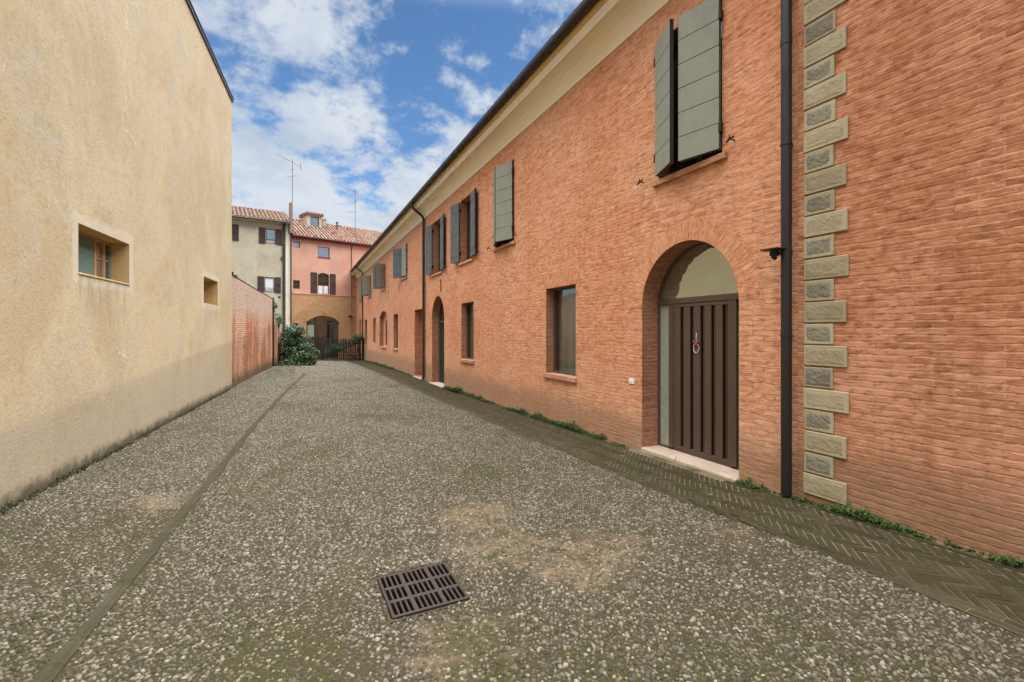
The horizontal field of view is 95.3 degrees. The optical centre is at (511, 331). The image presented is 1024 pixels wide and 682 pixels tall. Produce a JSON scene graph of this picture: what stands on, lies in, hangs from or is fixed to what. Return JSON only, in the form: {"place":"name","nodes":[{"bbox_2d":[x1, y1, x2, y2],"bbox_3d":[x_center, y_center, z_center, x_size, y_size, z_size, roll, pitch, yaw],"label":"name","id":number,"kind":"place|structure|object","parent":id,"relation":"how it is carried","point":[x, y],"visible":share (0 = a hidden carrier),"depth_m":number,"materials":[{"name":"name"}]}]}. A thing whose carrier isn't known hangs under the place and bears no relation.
{"place":"outdoors","nodes":[
{"label":"outdoors","id":0,"kind":"place"},
{"bbox_2d":[191,0,581,231],"label":"sky","id":1,"kind":"structure","parent":0,"point":[371,98],"materials":[{"name":"blue"}]},
{"bbox_2d":[0,357,1023,681],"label":"street","id":2,"kind":"structure","parent":0,"point":[262,673],"depth_m":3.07,"materials":[{"name":"grey gravel"}]},
{"bbox_2d":[0,389,229,514],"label":"moss fringe","id":3,"kind":"object","parent":2,"relation":"on","point":[63,478],"visible":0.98,"depth_m":5.62,"materials":[{"name":"green plant"}]},
{"bbox_2d":[0,0,233,508],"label":"rendered house","id":4,"kind":"structure","parent":2,"relation":"on","point":[115,224],"depth_m":6.26,"materials":[{"name":"paint"}]},
{"bbox_2d":[78,231,129,285],"bbox_3d":[-5.536,-0.988,6.193,0.277,0.615,1.460,0,0,-21],"label":"window","id":5,"kind":"structure","parent":4,"relation":"in","point":[94,254],"depth_m":6.36,"materials":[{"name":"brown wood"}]},
{"bbox_2d":[32,374,304,681],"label":"drain channel","id":6,"kind":"object","parent":2,"relation":"on","point":[95,613],"visible":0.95,"depth_m":3.06,"materials":[{"name":"stone"}]},
{"bbox_2d":[232,272,273,386],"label":"garden wall","id":7,"kind":"structure","parent":2,"relation":"on","point":[251,332],"depth_m":16.57,"materials":[{"name":"brick"}]},
{"bbox_2d":[232,205,290,352],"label":"terraced house","id":8,"kind":"structure","parent":2,"relation":"on","point":[260,249],"depth_m":35.26,"materials":[{"name":"beige paint"}]},
{"bbox_2d":[232,224,238,240],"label":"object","id":9,"kind":"structure","parent":8,"relation":"in","point":[236,232],"depth_m":34.11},
{"bbox_2d":[258,276,280,292],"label":"window","id":10,"kind":"structure","parent":8,"relation":"in","point":[267,283],"depth_m":35.35,"materials":[{"name":"brown wood"}]},
{"bbox_2d":[259,227,281,244],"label":"window","id":11,"kind":"structure","parent":8,"relation":"in","point":[271,234],"depth_m":35.45,"materials":[{"name":"brown wood"}]},
{"bbox_2d":[272,305,283,365],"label":"garden wall","id":12,"kind":"structure","parent":2,"relation":"on","point":[277,333],"depth_m":23.60,"materials":[{"name":"brick"}]},
{"bbox_2d":[275,313,284,327],"bbox_3d":[-12.316,-0.608,24.637,0.654,0.790,1.172,0,0,-25],"label":"ivy","id":13,"kind":"object","parent":12,"relation":"attached to","point":[279,319],"visible":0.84,"depth_m":24.60,"materials":[{"name":"green plant"}]},
{"bbox_2d":[274,357,302,365],"bbox_3d":[-11.283,1.560,22.906,1.892,0.631,1.278,0,0,-25],"label":"plant","id":14,"kind":"object","parent":2,"relation":"on","point":[277,364],"visible":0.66,"depth_m":23.03,"materials":[{"name":"green plant"}]},
{"bbox_2d":[278,324,320,365],"bbox_3d":[-11.685,0.801,25.529,2.287,2.405,3.074,0,0,-12],"label":"shrub","id":15,"kind":"object","parent":2,"relation":"on","point":[294,344],"visible":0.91,"depth_m":24.93,"materials":[{"name":"green plant"}]},
{"bbox_2d":[265,359,345,377],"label":"grass tufts","id":16,"kind":"object","parent":2,"relation":"on","point":[294,368],"visible":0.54,"depth_m":20.04,"materials":[{"name":"green plant"}]},
{"bbox_2d":[295,336,323,360],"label":"wooden gate","id":17,"kind":"structure","parent":2,"relation":"on","point":[320,341],"depth_m":33.11,"materials":[{"name":"brown wood"}]},
{"bbox_2d":[287,202,382,357],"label":"terraced house","id":18,"kind":"structure","parent":2,"relation":"on","point":[325,257],"depth_m":38.11,"materials":[{"name":"pink paint"}]},
{"bbox_2d":[277,154,301,202],"bbox_3d":[-17.253,-11.581,36.126,1.740,3.863,0.500,0,0,-42],"label":"tv antenna","id":19,"kind":"object","parent":18,"relation":"on","point":[292,176],"visible":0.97,"depth_m":36.27,"materials":[{"name":"metal"}]},
{"bbox_2d":[293,280,299,288],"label":"window","id":20,"kind":"structure","parent":18,"relation":"in","point":[296,284],"depth_m":36.49,"materials":[{"name":"brown glass"}]},
{"bbox_2d":[294,242,299,247],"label":"window","id":21,"kind":"structure","parent":18,"relation":"in","point":[296,244],"depth_m":36.53,"materials":[{"name":"blue glass"}]},
{"bbox_2d":[307,316,338,357],"bbox_3d":[-15.392,0.480,37.891,2.600,3.540,0.070,0,0,-42],"label":"door","id":22,"kind":"structure","parent":18,"relation":"in","point":[319,326],"depth_m":37.95,"materials":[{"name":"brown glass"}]},
{"bbox_2d":[311,272,335,294],"bbox_3d":[-15.307,-3.880,37.807,1.990,1.740,0.190,0,0,-42],"label":"window","id":23,"kind":"structure","parent":18,"relation":"in","point":[323,279],"depth_m":37.88,"materials":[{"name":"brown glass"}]},
{"bbox_2d":[318,246,329,258],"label":"window","id":24,"kind":"structure","parent":18,"relation":"in","point":[323,252],"depth_m":37.88,"materials":[{"name":"blue glass"}]},
{"bbox_2d":[323,334,362,359],"bbox_3d":[-12.281,1.173,34.103,2.902,2.096,1.352,0,0,-25],"label":"shrub","id":25,"kind":"object","parent":2,"relation":"on","point":[357,338],"visible":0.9,"depth_m":33.88,"materials":[{"name":"green plant"}]},
{"bbox_2d":[325,338,363,359],"bbox_3d":[-12.167,1.446,33.946,2.708,1.951,0.140,0,0,-27],"label":"picket fence","id":26,"kind":"object","parent":2,"relation":"on","point":[351,355],"visible":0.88,"depth_m":33.92,"materials":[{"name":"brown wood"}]},
{"bbox_2d":[372,561,472,623],"bbox_3d":[-0.579,1.853,2.981,0.524,0.450,0.544,0,0,-26],"label":"drain grate","id":27,"kind":"object","parent":2,"relation":"on","point":[418,591],"visible":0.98,"depth_m":2.96,"materials":[{"name":"metal"}]},
{"bbox_2d":[350,0,797,496],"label":"brick house","id":28,"kind":"structure","parent":2,"relation":"on","point":[592,227],"depth_m":6.94,"materials":[{"name":"orange brick"}]},
{"bbox_2d":[359,283,361,301],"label":"window","id":29,"kind":"structure","parent":28,"relation":"in","point":[360,297],"depth_m":35.89,"materials":[{"name":"wood"}]},
{"bbox_2d":[361,275,370,297],"bbox_3d":[-9.878,-3.073,31.844,0.834,1.455,1.476,0,0,-25],"label":"window shutter","id":30,"kind":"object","parent":28,"relation":"in","point":[365,279],"depth_m":31.18,"materials":[{"name":"grey wood"}]},
{"bbox_2d":[373,263,384,290],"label":"window","id":31,"kind":"structure","parent":28,"relation":"in","point":[378,271],"depth_m":26.18,"materials":[{"name":"grey wood"}]},
{"bbox_2d":[380,313,386,348],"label":"window","id":32,"kind":"structure","parent":28,"relation":"in","point":[384,346],"depth_m":27.50,"materials":[{"name":"brick"}]},
{"bbox_2d":[392,315,397,350],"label":"window","id":33,"kind":"structure","parent":28,"relation":"in","point":[396,349],"depth_m":24.00,"materials":[{"name":"brown glass"}]},
{"bbox_2d":[393,244,407,280],"bbox_3d":[-4.992,-3.172,21.715,0.493,1.515,1.721,0,0,-35],"label":"window","id":34,"kind":"structure","parent":28,"relation":"in","point":[399,255],"depth_m":21.99,"materials":[{"name":"grey wood"}]},
{"bbox_2d":[425,214,445,276],"bbox_3d":[-2.574,-2.973,16.473,0.409,1.955,2.337,0,0,-25],"label":"window","id":35,"kind":"structure","parent":28,"relation":"in","point":[429,229],"depth_m":17.01,"materials":[{"name":"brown wood"}]},
{"bbox_2d":[429,303,443,386],"bbox_3d":[-2.517,0.400,16.492,0.410,3.300,1.670,0,0,-25],"label":"door","id":36,"kind":"structure","parent":28,"relation":"in","point":[441,312],"depth_m":17.05,"materials":[{"name":"brown wood"}]},
{"bbox_2d":[450,188,479,265],"bbox_3d":[-1.269,-2.973,13.624,0.419,1.955,2.230,0,0,-25],"label":"window","id":37,"kind":"structure","parent":28,"relation":"in","point":[455,210],"depth_m":14.14,"materials":[{"name":"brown wood"}]},
{"bbox_2d":[459,303,473,363],"bbox_3d":[-1.173,0.027,13.660,0.385,1.755,1.180,0,0,-25],"label":"window","id":38,"kind":"structure","parent":28,"relation":"in","point":[469,360],"depth_m":14.01,"materials":[{"name":"brown glass"}]},
{"bbox_2d":[487,160,516,251],"bbox_3d":[-0.210,-2.973,11.226,0.498,1.955,1.687,0,0,-25],"label":"window","id":39,"kind":"structure","parent":28,"relation":"in","point":[503,175],"depth_m":10.85,"materials":[{"name":"grey wood"}]},
{"bbox_2d":[543,286,576,382],"bbox_3d":[1.035,0.027,8.858,0.385,1.755,1.190,0,0,-25],"label":"window","id":40,"kind":"structure","parent":28,"relation":"in","point":[567,372],"depth_m":9.11,"materials":[{"name":"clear glass"}]},
{"bbox_2d":[637,0,734,187],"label":"window","id":41,"kind":"structure","parent":28,"relation":"in","point":[688,70],"depth_m":5.72,"materials":[{"name":"grey wood"}]},
{"bbox_2d":[641,242,738,481],"bbox_3d":[2.353,0.325,6.036,0.390,2.970,1.620,0,0,-25],"label":"door","id":42,"kind":"structure","parent":28,"relation":"in","point":[698,393],"depth_m":6.10,"materials":[{"name":"brown wood"}]},
{"bbox_2d":[692,333,699,352],"bbox_3d":[2.416,0.151,6.136,0.037,0.273,0.109,0,0,-25],"label":"door ornament","id":43,"kind":"object","parent":42,"relation":"attached to","point":[696,343],"depth_m":6.14,"materials":[{"name":"silver metal"}]},
{"bbox_2d":[798,0,1023,564],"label":"brick house","id":44,"kind":"structure","parent":2,"relation":"on","point":[911,264],"depth_m":3.73,"materials":[{"name":"brick"}]},
{"bbox_2d":[346,359,1023,636],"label":"brick path","id":45,"kind":"structure","parent":0,"point":[993,596],"depth_m":3.90,"materials":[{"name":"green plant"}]},
{"bbox_2d":[361,359,1023,569],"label":"weeds","id":46,"kind":"object","parent":45,"relation":"on","point":[864,515],"visible":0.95,"depth_m":4.21,"materials":[{"name":"green plant"}]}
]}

